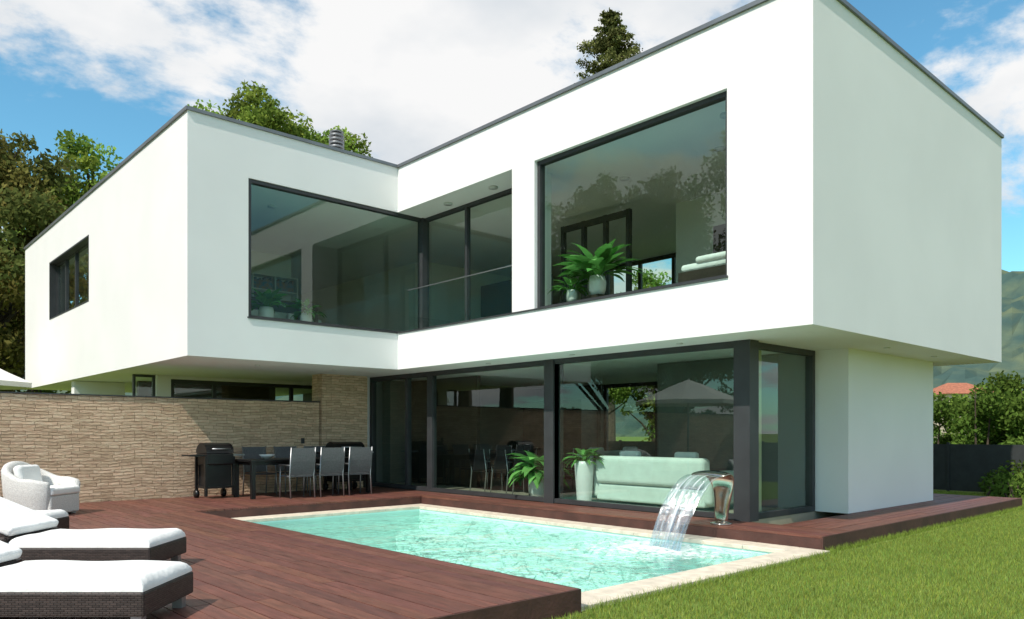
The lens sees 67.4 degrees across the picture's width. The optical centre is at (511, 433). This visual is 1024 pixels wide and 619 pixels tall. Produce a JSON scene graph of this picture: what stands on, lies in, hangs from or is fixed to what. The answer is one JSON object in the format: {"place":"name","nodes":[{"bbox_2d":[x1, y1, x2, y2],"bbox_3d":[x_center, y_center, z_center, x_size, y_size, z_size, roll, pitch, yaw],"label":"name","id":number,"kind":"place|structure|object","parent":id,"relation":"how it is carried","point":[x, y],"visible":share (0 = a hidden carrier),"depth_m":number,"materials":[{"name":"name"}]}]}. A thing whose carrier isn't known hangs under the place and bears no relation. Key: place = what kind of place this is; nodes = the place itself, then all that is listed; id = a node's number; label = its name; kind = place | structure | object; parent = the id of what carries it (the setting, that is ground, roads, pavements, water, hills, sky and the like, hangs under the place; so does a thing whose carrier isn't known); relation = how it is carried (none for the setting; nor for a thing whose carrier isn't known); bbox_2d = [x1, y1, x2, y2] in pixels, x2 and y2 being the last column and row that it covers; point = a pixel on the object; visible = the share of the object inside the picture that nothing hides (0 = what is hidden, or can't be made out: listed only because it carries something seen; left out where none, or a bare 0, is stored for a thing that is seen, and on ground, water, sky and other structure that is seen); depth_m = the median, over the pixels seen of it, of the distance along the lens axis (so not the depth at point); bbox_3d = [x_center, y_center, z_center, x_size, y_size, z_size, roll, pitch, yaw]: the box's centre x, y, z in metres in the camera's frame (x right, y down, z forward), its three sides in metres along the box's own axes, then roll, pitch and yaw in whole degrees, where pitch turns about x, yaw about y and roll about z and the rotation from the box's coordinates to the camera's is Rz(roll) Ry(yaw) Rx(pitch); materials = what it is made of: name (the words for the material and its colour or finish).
{"place":"outdoors","nodes":[
{"label":"outdoors","id":0,"kind":"place"},
{"bbox_2d":[429,262,511,326],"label":"hall wall","id":1,"kind":"structure","parent":0,"point":[446,302],"depth_m":21.49,"materials":[{"name":"paint"}]},
{"bbox_2d":[0,0,1023,293],"label":"sky","id":2,"kind":"structure","parent":0,"point":[415,77],"materials":[{"name":"blue"}]},
{"bbox_2d":[15,270,1023,436],"bbox_3d":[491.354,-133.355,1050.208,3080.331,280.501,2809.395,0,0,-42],"label":"hills","id":3,"kind":"structure","parent":0,"point":[630,425],"depth_m":628.69,"materials":[{"name":"plant"}]},
{"bbox_2d":[480,377,606,387],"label":"hall slab","id":4,"kind":"structure","parent":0,"point":[521,382],"depth_m":20.77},
{"bbox_2d":[372,477,900,524],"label":"living floor","id":5,"kind":"structure","parent":0,"point":[568,493],"depth_m":14.44,"materials":[{"name":"wood"}]},
{"bbox_2d":[370,372,429,491],"bbox_3d":[-2.573,-0.043,17.705,0.120,2.625,2.430,0,0,-42],"label":"door zone frame","id":6,"kind":"object","parent":5,"relation":"on","point":[408,429],"visible":0.89,"depth_m":17.45,"materials":[{"name":"metal"}]},
{"bbox_2d":[412,376,479,486],"bbox_3d":[-1.682,-0.048,18.835,0.100,2.595,2.700,0,0,-42],"label":"entry partition","id":7,"kind":"object","parent":5,"relation":"on","point":[458,417],"visible":0.79,"depth_m":18.55,"materials":[{"name":"brown wood"}]},
{"bbox_2d":[376,380,537,482],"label":"end wall","id":8,"kind":"structure","parent":5,"relation":"on","point":[501,417],"depth_m":21.55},
{"bbox_2d":[432,240,613,276],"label":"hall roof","id":9,"kind":"structure","parent":8,"relation":"on","point":[495,256],"depth_m":20.76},
{"bbox_2d":[553,274,602,303],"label":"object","id":10,"kind":"structure","parent":9,"relation":"on","point":[557,298],"depth_m":22.79,"materials":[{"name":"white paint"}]},
{"bbox_2d":[468,449,502,491],"bbox_3d":[-0.584,0.798,16.994,0.568,0.924,0.550,0,0,-42],"label":"dining chair","id":11,"kind":"object","parent":5,"relation":"on","point":[478,461],"visible":0.81,"depth_m":16.84,"materials":[{"name":"metal"}]},
{"bbox_2d":[489,449,524,493],"bbox_3d":[-0.113,0.798,16.477,0.568,0.924,0.550,0,0,-42],"label":"dining chair","id":12,"kind":"object","parent":5,"relation":"on","point":[499,461],"visible":0.78,"depth_m":16.32,"materials":[{"name":"metal"}]},
{"bbox_2d":[511,450,529,494],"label":"dining chair","id":13,"kind":"object","parent":5,"relation":"on","point":[515,461],"visible":0.19,"depth_m":15.89,"materials":[{"name":"metal"}]},
{"bbox_2d":[485,456,581,488],"bbox_3d":[0.464,0.895,17.003,1.000,0.750,2.100,0,0,-42],"label":"dining table","id":14,"kind":"object","parent":5,"relation":"on","point":[509,459],"visible":0.23,"depth_m":17.40,"materials":[{"name":"brown wood"}]},
{"bbox_2d":[507,451,573,496],"bbox_3d":[0.547,0.798,14.896,1.525,0.920,1.420,0,0,-42],"label":"potted plant","id":15,"kind":"object","parent":5,"relation":"on","point":[532,470],"visible":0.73,"depth_m":14.75,"materials":[{"name":"green plant"}]},
{"bbox_2d":[544,359,562,503],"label":"column","id":16,"kind":"structure","parent":5,"relation":"on","point":[549,459],"depth_m":14.04,"materials":[{"name":"metal"}]},
{"bbox_2d":[523,399,597,478],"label":"kitchen cabinets","id":17,"kind":"object","parent":5,"relation":"on","point":[580,423],"visible":0.5,"depth_m":21.18,"materials":[{"name":"brown wood"}]},
{"bbox_2d":[538,385,603,447],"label":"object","id":18,"kind":"object","parent":5,"relation":"on","point":[591,392],"visible":0.29,"depth_m":21.46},
{"bbox_2d":[430,341,733,519],"bbox_3d":[0.800,-0.043,14.007,0.120,2.625,7.580,0,0,-42],"label":"sliding door frame","id":19,"kind":"object","parent":5,"relation":"on","point":[589,358],"visible":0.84,"depth_m":13.97,"materials":[{"name":"metal"}]},
{"bbox_2d":[561,448,603,500],"bbox_3d":[1.357,0.761,14.040,0.788,0.994,0.908,0,0,-42],"label":"vase with plant","id":20,"kind":"object","parent":5,"relation":"on","point":[584,470],"visible":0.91,"depth_m":13.86,"materials":[{"name":"white plant"}]},
{"bbox_2d":[577,447,637,467],"bbox_3d":[2.424,0.753,17.525,2.020,0.890,0.970,0,0,-42],"label":"sofa","id":21,"kind":"object","parent":5,"relation":"on","point":[601,451],"visible":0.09,"depth_m":17.69,"materials":[{"name":"fabric"}]},
{"bbox_2d":[604,381,656,456],"bbox_3d":[3.920,-0.049,19.817,0.080,2.613,4.000,0,0,-42],"label":"window frame","id":22,"kind":"object","parent":5,"relation":"on","point":[607,386],"visible":0.21,"depth_m":20.91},
{"bbox_2d":[593,451,733,507],"bbox_3d":[2.624,0.753,13.424,0.970,0.890,2.520,0,0,-42],"label":"sofa","id":23,"kind":"object","parent":5,"relation":"on","point":[631,476],"visible":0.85,"depth_m":12.96,"materials":[{"name":"fabric"}]},
{"bbox_2d":[657,354,804,507],"bbox_3d":[5.228,-0.048,15.014,3.840,2.595,2.980,0,0,-42],"label":"window glass","id":24,"kind":"structure","parent":5,"relation":"on","point":[695,406],"depth_m":13.65,"materials":[{"name":"glass"}]},
{"bbox_2d":[759,342,814,518],"bbox_3d":[4.206,-0.043,11.957,1.930,2.625,0.120,0,0,-42],"label":"window frame","id":25,"kind":"object","parent":5,"relation":"on","point":[809,355],"visible":0.57,"depth_m":12.53,"materials":[{"name":"metal"}]},
{"bbox_2d":[674,348,932,513],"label":"service block","id":26,"kind":"structure","parent":5,"relation":"on","point":[873,431],"depth_m":12.76,"materials":[{"name":"white paint"}]},
{"bbox_2d":[398,263,1001,383],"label":"floor slab","id":27,"kind":"structure","parent":26,"relation":"on","point":[813,307],"depth_m":11.81,"materials":[{"name":"white paint"}]},
{"bbox_2d":[512,161,546,311],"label":"column","id":28,"kind":"structure","parent":27,"relation":"on","point":[524,236],"depth_m":13.35,"materials":[{"name":"white paint"}]},
{"bbox_2d":[547,173,550,304],"bbox_3d":[0.465,-3.395,13.816,0.393,2.570,0.290,0,0,-42],"label":"column return","id":29,"kind":"object","parent":27,"relation":"on","point":[548,237],"depth_m":13.79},
{"bbox_2d":[398,275,727,333],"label":"sill","id":30,"kind":"structure","parent":27,"relation":"on","point":[663,287],"depth_m":12.36,"materials":[{"name":"metal"}]},
{"bbox_2d":[537,91,726,307],"bbox_3d":[1.744,-3.395,11.870,0.120,2.570,3.750,0,0,-42],"label":"frame","id":31,"kind":"object","parent":27,"relation":"on","point":[677,113],"visible":0.57,"depth_m":12.44,"materials":[{"name":"metal"}]},
{"bbox_2d":[609,253,675,294],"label":"frame","id":32,"kind":"object","parent":27,"relation":"on","point":[639,263],"visible":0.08,"depth_m":20.55,"materials":[{"name":"metal"}]},
{"bbox_2d":[759,350,761,511],"bbox_3d":[3.657,-0.045,11.794,0.600,2.570,0.080,0,0,-42],"label":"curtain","id":33,"kind":"object","parent":27,"relation":"hanging from","point":[760,430],"visible":0.02,"depth_m":11.95,"materials":[{"name":"fabric"}]},
{"bbox_2d":[727,56,823,277],"bbox_3d":[3.430,-3.395,10.051,0.300,2.570,1.210,0,0,-42],"label":"wall corner","id":34,"kind":"object","parent":27,"relation":"on","point":[775,169],"depth_m":9.86,"materials":[{"name":"white paint"}]},
{"bbox_2d":[824,63,1001,322],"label":"wall side","id":35,"kind":"structure","parent":27,"relation":"on","point":[909,208],"depth_m":11.44,"materials":[{"name":"white paint"}]},
{"bbox_2d":[398,0,1001,263],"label":"roof slab","id":36,"kind":"structure","parent":35,"relation":"on","point":[666,167],"depth_m":12.65,"materials":[{"name":"white paint"}]},
{"bbox_3d":[2.239,-2.121,16.747,6.880,0.018,12.070,0,0,-42],"label":"upper right floor finish","id":37,"kind":"object","parent":27,"relation":"on","visible":0},
{"bbox_2d":[418,218,428,328],"bbox_3d":[-1.933,-3.409,16.766,0.180,2.538,0.180,0,0,-42],"label":"corner post","id":38,"kind":"object","parent":37,"relation":"on","point":[423,272],"visible":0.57,"depth_m":16.70,"materials":[{"name":"metal"}]},
{"bbox_2d":[425,188,511,320],"bbox_3d":[-0.684,-3.395,15.441,0.100,2.570,3.660,0,0,-42],"label":"recess frame","id":39,"kind":"object","parent":37,"relation":"on","point":[467,207],"visible":0.39,"depth_m":15.66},
{"bbox_2d":[481,274,552,317],"bbox_3d":[0.090,-3.180,21.196,0.300,2.100,2.600,0,0,-42],"label":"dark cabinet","id":40,"kind":"object","parent":37,"relation":"on","point":[496,298],"visible":0.21,"depth_m":21.52,"materials":[{"name":"grey wood"}]},
{"bbox_2d":[548,277,588,301],"bbox_3d":[1.081,-2.452,13.410,0.952,0.624,0.773,0,0,28],"label":"potted plant","id":41,"kind":"object","parent":37,"relation":"on","point":[571,293],"visible":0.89,"depth_m":13.34,"materials":[{"name":"green plant"}]},
{"bbox_2d":[561,208,631,302],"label":"interior frames","id":42,"kind":"structure","parent":37,"relation":"on","point":[603,219],"depth_m":15.74,"materials":[{"name":"metal"}]},
{"bbox_2d":[553,239,643,298],"bbox_3d":[1.416,-2.733,12.990,1.635,1.186,1.512,0,0,-42],"label":"potted plant","id":43,"kind":"object","parent":37,"relation":"on","point":[604,257],"visible":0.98,"depth_m":12.90,"materials":[{"name":"green plant"}]},
{"bbox_2d":[676,191,725,282],"bbox_3d":[4.900,-3.404,14.031,0.150,2.548,4.470,0,0,-42],"label":"partition","id":44,"kind":"object","parent":37,"relation":"on","point":[697,219],"visible":0.21,"depth_m":15.27,"materials":[{"name":"paint"}]},
{"bbox_2d":[713,224,725,252],"bbox_3d":[4.197,-3.080,14.656,0.035,1.900,0.800,0,0,-42],"label":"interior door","id":45,"kind":"structure","parent":44,"relation":"attached to","point":[719,238],"depth_m":14.84,"materials":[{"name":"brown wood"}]},
{"bbox_2d":[678,251,725,282],"bbox_3d":[3.828,-2.380,11.666,2.020,0.500,1.720,0,0,-42],"label":"bed","id":46,"kind":"object","parent":37,"relation":"on","point":[709,265],"visible":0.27,"depth_m":11.29,"materials":[{"name":"fabric"}]},
{"bbox_2d":[549,437,1023,618],"bbox_3d":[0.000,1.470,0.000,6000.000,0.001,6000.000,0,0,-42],"label":"ground","id":47,"kind":"structure","parent":0,"point":[641,439],"depth_m":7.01,"materials":[{"name":"green plant"}]},
{"bbox_2d":[0,369,31,389],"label":"parasol","id":48,"kind":"object","parent":47,"relation":"on","point":[8,381],"visible":1,"depth_m":20.07,"materials":[{"name":"fabric"}]},
{"bbox_2d":[0,129,81,391],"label":"deciduous tree","id":49,"kind":"object","parent":47,"relation":"on","point":[23,204],"visible":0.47,"depth_m":32.65,"materials":[{"name":"green plant"}]},
{"bbox_2d":[7,129,122,393],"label":"deciduous tree","id":50,"kind":"object","parent":47,"relation":"on","point":[77,151],"visible":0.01,"depth_m":40.52,"materials":[{"name":"green plant"}]},
{"bbox_2d":[71,381,124,394],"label":"white wall","id":51,"kind":"structure","parent":47,"relation":"on","point":[100,388],"depth_m":19.95,"materials":[{"name":"paint"}]},
{"bbox_2d":[0,391,320,502],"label":"stone wall","id":52,"kind":"structure","parent":47,"relation":"on","point":[101,448],"depth_m":14.84,"materials":[{"name":"stone"}]},
{"bbox_2d":[136,381,311,400],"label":"window","id":53,"kind":"structure","parent":47,"relation":"on","point":[143,388],"depth_m":21.09,"materials":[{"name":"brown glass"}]},
{"bbox_2d":[155,375,311,396],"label":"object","id":54,"kind":"structure","parent":47,"relation":"on","point":[162,385],"depth_m":18.15,"materials":[{"name":"white paint"}]},
{"bbox_2d":[171,379,311,400],"bbox_3d":[-6.579,-0.700,19.174,3.800,1.140,0.080,0,0,-42],"label":"band frame","id":55,"kind":"object","parent":54,"relation":"attached to","point":[214,384],"visible":0.29,"depth_m":18.85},
{"bbox_2d":[187,79,322,143],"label":"deciduous tree","id":56,"kind":"object","parent":47,"relation":"on","point":[268,114],"visible":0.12,"depth_m":40.83,"materials":[{"name":"green plant"}]},
{"bbox_2d":[312,125,372,157],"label":"deciduous tree","id":57,"kind":"object","parent":47,"relation":"on","point":[350,143],"visible":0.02,"depth_m":45.67,"materials":[{"name":"green plant"}]},
{"bbox_2d":[0,487,1021,618],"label":"wooden deck","id":58,"kind":"structure","parent":47,"relation":"on","point":[241,569],"depth_m":8.34,"materials":[{"name":"brown wood"}]},
{"bbox_2d":[1,461,80,512],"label":"white armchair","id":59,"kind":"object","parent":58,"relation":"on","point":[32,487],"visible":0.92,"depth_m":11.73,"materials":[{"name":"fabric"}]},
{"bbox_2d":[35,509,68,528],"bbox_3d":[-6.475,0.999,9.066,2.050,0.542,0.820,0,0,-2],"label":"sun lounger","id":60,"kind":"object","parent":58,"relation":"on","point":[61,516],"visible":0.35,"depth_m":9.32,"materials":[{"name":"fabric"}]},
{"bbox_2d":[0,497,185,561],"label":"sun lounger","id":61,"kind":"object","parent":58,"relation":"on","point":[31,534],"visible":0.94,"depth_m":6.91,"materials":[{"name":"fabric"}]},
{"bbox_2d":[0,541,192,618],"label":"sun lounger","id":62,"kind":"object","parent":58,"relation":"on","point":[136,589],"visible":1,"depth_m":4.96,"materials":[{"name":"fabric"}]},
{"bbox_2d":[181,443,244,497],"bbox_3d":[-5.900,0.727,15.187,0.604,1.083,1.100,0,0,45],"label":"barbecue grill","id":63,"kind":"object","parent":58,"relation":"on","point":[213,461],"visible":1,"depth_m":15.06,"materials":[{"name":"black metal"}]},
{"bbox_2d":[242,446,276,494],"bbox_3d":[-5.266,0.770,16.013,0.550,1.004,0.568,0,0,-42],"label":"dining chair","id":64,"kind":"object","parent":58,"relation":"on","point":[251,452],"visible":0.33,"depth_m":16.15,"materials":[{"name":"metal"}]},
{"bbox_2d":[274,446,307,493],"bbox_3d":[-4.749,0.770,16.485,0.550,1.004,0.568,0,0,-42],"label":"dining chair","id":65,"kind":"object","parent":58,"relation":"on","point":[282,452],"visible":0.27,"depth_m":16.58,"materials":[{"name":"metal"}]},
{"bbox_2d":[279,447,315,498],"bbox_3d":[-4.236,0.770,15.179,0.550,1.004,0.568,0,0,-40],"label":"dining chair","id":66,"kind":"object","parent":58,"relation":"on","point":[302,462],"visible":1,"depth_m":15.02,"materials":[{"name":"metal"}]},
{"bbox_2d":[234,456,370,498],"bbox_3d":[-4.324,0.890,16.020,2.700,0.760,0.900,0,0,-42],"label":"dining table","id":67,"kind":"object","parent":58,"relation":"on","point":[253,462],"visible":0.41,"depth_m":15.23,"materials":[{"name":"black metal"}]},
{"bbox_2d":[304,446,336,491],"bbox_3d":[-4.231,0.770,16.957,0.550,1.004,0.568,0,0,-42],"label":"dining chair","id":68,"kind":"object","parent":58,"relation":"on","point":[318,449],"visible":0.2,"depth_m":17.06,"materials":[{"name":"metal"}]},
{"bbox_2d":[309,447,344,496],"bbox_3d":[-3.757,0.770,15.617,0.550,1.004,0.568,0,0,-39],"label":"dining chair","id":69,"kind":"object","parent":58,"relation":"on","point":[332,462],"visible":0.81,"depth_m":15.44,"materials":[{"name":"metal"}]},
{"bbox_2d":[312,374,366,489],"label":"stone pillar","id":70,"kind":"structure","parent":58,"relation":"on","point":[342,408],"depth_m":17.69,"materials":[{"name":"stone"}]},
{"bbox_2d":[25,312,511,395],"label":"floor slab","id":71,"kind":"structure","parent":70,"relation":"on","point":[198,344],"depth_m":15.40,"materials":[{"name":"white paint"}]},
{"bbox_2d":[25,263,49,363],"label":"wall side","id":72,"kind":"structure","parent":71,"relation":"on","point":[37,333],"depth_m":22.14,"materials":[{"name":"white paint"}]},
{"bbox_2d":[50,301,88,355],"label":"wall","id":73,"kind":"structure","parent":71,"relation":"on","point":[69,329],"depth_m":19.32,"materials":[{"name":"white paint"}]},
{"bbox_2d":[49,235,88,319],"bbox_3d":[-11.236,-3.890,19.569,0.170,1.560,4.020,0,0,-42],"label":"side reveal","id":74,"kind":"object","parent":73,"relation":"on","point":[83,242],"visible":0.57,"depth_m":20.98,"materials":[{"name":"metal"}]},
{"bbox_2d":[57,244,87,314],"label":"side frame","id":75,"kind":"object","parent":73,"relation":"on","point":[66,275],"visible":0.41,"depth_m":20.34,"materials":[{"name":"metal"}]},
{"bbox_2d":[59,247,87,313],"bbox_3d":[-11.144,-3.895,19.653,0.001,1.490,3.940,0,0,-42],"label":"side glass","id":76,"kind":"object","parent":75,"relation":"attached to","point":[82,276],"visible":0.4,"depth_m":19.81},
{"bbox_2d":[89,168,180,343],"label":"wall side","id":77,"kind":"structure","parent":71,"relation":"on","point":[135,265],"depth_m":15.30,"materials":[{"name":"white paint"}]},
{"bbox_2d":[25,110,511,297],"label":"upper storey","id":78,"kind":"structure","parent":77,"relation":"on","point":[322,244],"depth_m":16.21,"materials":[{"name":"white paint"}]},
{"bbox_2d":[329,130,343,148],"bbox_3d":[-3.889,-6.160,17.026,0.340,1.100,0.340,0,0,-42],"label":"chimney vent","id":79,"kind":"object","parent":78,"relation":"on","point":[336,138],"visible":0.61,"depth_m":16.91,"materials":[{"name":"metal"}]},
{"bbox_2d":[24,0,1003,249],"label":"roof coping","id":80,"kind":"object","parent":78,"relation":"on","point":[883,35],"visible":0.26,"depth_m":13.33,"materials":[{"name":"metal"}]},
{"bbox_2d":[181,164,247,317],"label":"wall front","id":81,"kind":"structure","parent":71,"relation":"on","point":[214,242],"depth_m":13.62,"materials":[{"name":"white paint"}]},
{"bbox_2d":[247,316,396,333],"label":"sill","id":82,"kind":"structure","parent":71,"relation":"on","point":[320,324],"depth_m":14.99,"materials":[{"name":"metal"}]},
{"bbox_2d":[248,178,420,333],"bbox_3d":[-3.402,-3.395,15.453,4.000,2.570,0.120,0,0,-42],"label":"front frame","id":83,"kind":"object","parent":71,"relation":"on","point":[324,198],"visible":0.62,"depth_m":14.78,"materials":[{"name":"metal"}]},
{"bbox_2d":[291,263,417,330],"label":"wall","id":84,"kind":"structure","parent":71,"relation":"on","point":[386,300],"depth_m":22.49,"materials":[{"name":"white paint"}]},
{"bbox_2d":[316,442,373,489],"bbox_3d":[-3.785,0.727,17.320,1.300,1.083,0.604,0,0,-42],"label":"barbecue grill","id":85,"kind":"object","parent":58,"relation":"on","point":[347,445],"visible":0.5,"depth_m":17.18,"materials":[{"name":"black metal"}]},
{"bbox_2d":[338,446,372,495],"bbox_3d":[-3.277,0.770,16.055,0.550,1.004,0.568,0,0,-38],"label":"dining chair","id":86,"kind":"object","parent":58,"relation":"on","point":[360,461],"visible":0.86,"depth_m":15.87,"materials":[{"name":"metal"}]},
{"bbox_2d":[367,377,369,446],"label":"end column","id":87,"kind":"structure","parent":58,"relation":"on","point":[368,412],"depth_m":18.56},
{"bbox_2d":[691,470,733,524],"bbox_3d":[2.516,1.052,10.502,1.282,1.081,0.630,0,0,-33],"label":"pool waterfall spout","id":88,"kind":"object","parent":58,"relation":"on","point":[722,483],"visible":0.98,"depth_m":10.70,"materials":[{"name":"silver metal"}]},
{"bbox_2d":[734,339,758,521],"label":"corner column","id":89,"kind":"structure","parent":58,"relation":"on","point":[746,430],"depth_m":11.10,"materials":[{"name":"metal"}]},
{"bbox_2d":[233,504,829,611],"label":"swimming pool","id":90,"kind":"structure","parent":47,"relation":"in","point":[594,562],"depth_m":11.54,"materials":[{"name":"liquid"}]},
{"bbox_2d":[574,7,642,440],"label":"conifer tree","id":91,"kind":"object","parent":47,"relation":"on","point":[611,45],"visible":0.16,"depth_m":44.43,"materials":[{"name":"green plant"}]},
{"bbox_2d":[608,292,641,414],"bbox_3d":[3.335,-2.447,32.865,4.766,9.667,4.817,0,0,0],"label":"deciduous tree","id":92,"kind":"object","parent":47,"relation":"on","point":[611,394],"visible":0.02,"depth_m":33.01,"materials":[{"name":"green plant"}]},
{"bbox_2d":[608,269,671,440],"bbox_3d":[5.602,-2.018,29.651,4.379,8.788,4.333,0,0,-10],"label":"deciduous tree","id":93,"kind":"object","parent":47,"relation":"on","point":[646,403],"visible":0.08,"depth_m":29.81,"materials":[{"name":"green plant"}]},
{"bbox_2d":[608,440,1023,493],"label":"garden fence","id":94,"kind":"object","parent":47,"relation":"on","point":[960,467],"visible":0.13,"depth_m":19.40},
{"bbox_2d":[933,370,1023,444],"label":"garden bush","id":95,"kind":"object","parent":47,"relation":"on","point":[944,409],"visible":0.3,"depth_m":23.90,"materials":[{"name":"green plant"}]},
{"bbox_2d":[946,383,1023,444],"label":"garden bush","id":96,"kind":"object","parent":47,"relation":"on","point":[985,405],"visible":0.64,"depth_m":22.54,"materials":[{"name":"green plant"}]},
{"bbox_2d":[978,459,1023,497],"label":"shrub","id":97,"kind":"object","parent":47,"relation":"on","point":[1004,482],"visible":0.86,"depth_m":17.66,"materials":[{"name":"green plant"}]},
{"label":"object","id":98,"kind":"object","parent":47,"relation":"on","visible":0},
{"bbox_2d":[132,374,154,395],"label":"frame","id":99,"kind":"object","parent":98,"relation":"on","point":[134,376],"visible":0.43,"depth_m":17.44,"materials":[{"name":"metal"}]},
{"bbox_2d":[933,394,976,438],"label":"walls","id":100,"kind":"structure","parent":0,"point":[948,395],"depth_m":116.70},
{"bbox_2d":[933,383,993,394],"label":"roof","id":101,"kind":"structure","parent":100,"relation":"on","point":[957,388],"depth_m":117.92,"materials":[{"name":"red tile"}]},
{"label":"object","id":102,"kind":"object","parent":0,"visible":0},
{"bbox_2d":[251,288,287,317],"bbox_3d":[-4.798,-2.505,15.094,0.908,0.730,1.167,0,0,-7],"label":"potted plant","id":103,"kind":"object","parent":102,"relation":"on","point":[267,298],"visible":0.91,"depth_m":14.96,"materials":[{"name":"green plant"}]},
{"bbox_2d":[251,251,290,300],"bbox_3d":[-7.460,-3.404,19.013,4.200,2.548,0.150,0,0,-42],"label":"partition","id":104,"kind":"object","parent":102,"relation":"on","point":[270,264],"visible":0.14,"depth_m":20.00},
{"bbox_2d":[251,272,297,301],"bbox_3d":[-6.610,-3.095,19.416,2.426,1.930,0.300,0,0,-42],"label":"bookshelf","id":105,"kind":"object","parent":102,"relation":"on","point":[272,283],"visible":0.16,"depth_m":19.73,"materials":[{"name":"wood"}]},
{"bbox_2d":[251,296,317,321],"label":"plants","id":106,"kind":"object","parent":102,"relation":"on","point":[283,309],"visible":0.16,"depth_m":17.07,"materials":[{"name":"green plant"}]},
{"bbox_2d":[251,309,321,322],"bbox_3d":[-5.677,-2.636,18.393,2.020,0.890,0.970,0,0,-42],"label":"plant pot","id":107,"kind":"object","parent":102,"relation":"on","point":[254,312],"visible":0.06,"depth_m":18.71,"materials":[{"name":"ceramic"}]},
{"bbox_2d":[286,298,325,321],"bbox_3d":[-4.189,-2.425,15.573,0.738,0.570,0.820,0,0,9],"label":"potted plant","id":108,"kind":"object","parent":102,"relation":"on","point":[307,315],"visible":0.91,"depth_m":15.45,"materials":[{"name":"green plant"}]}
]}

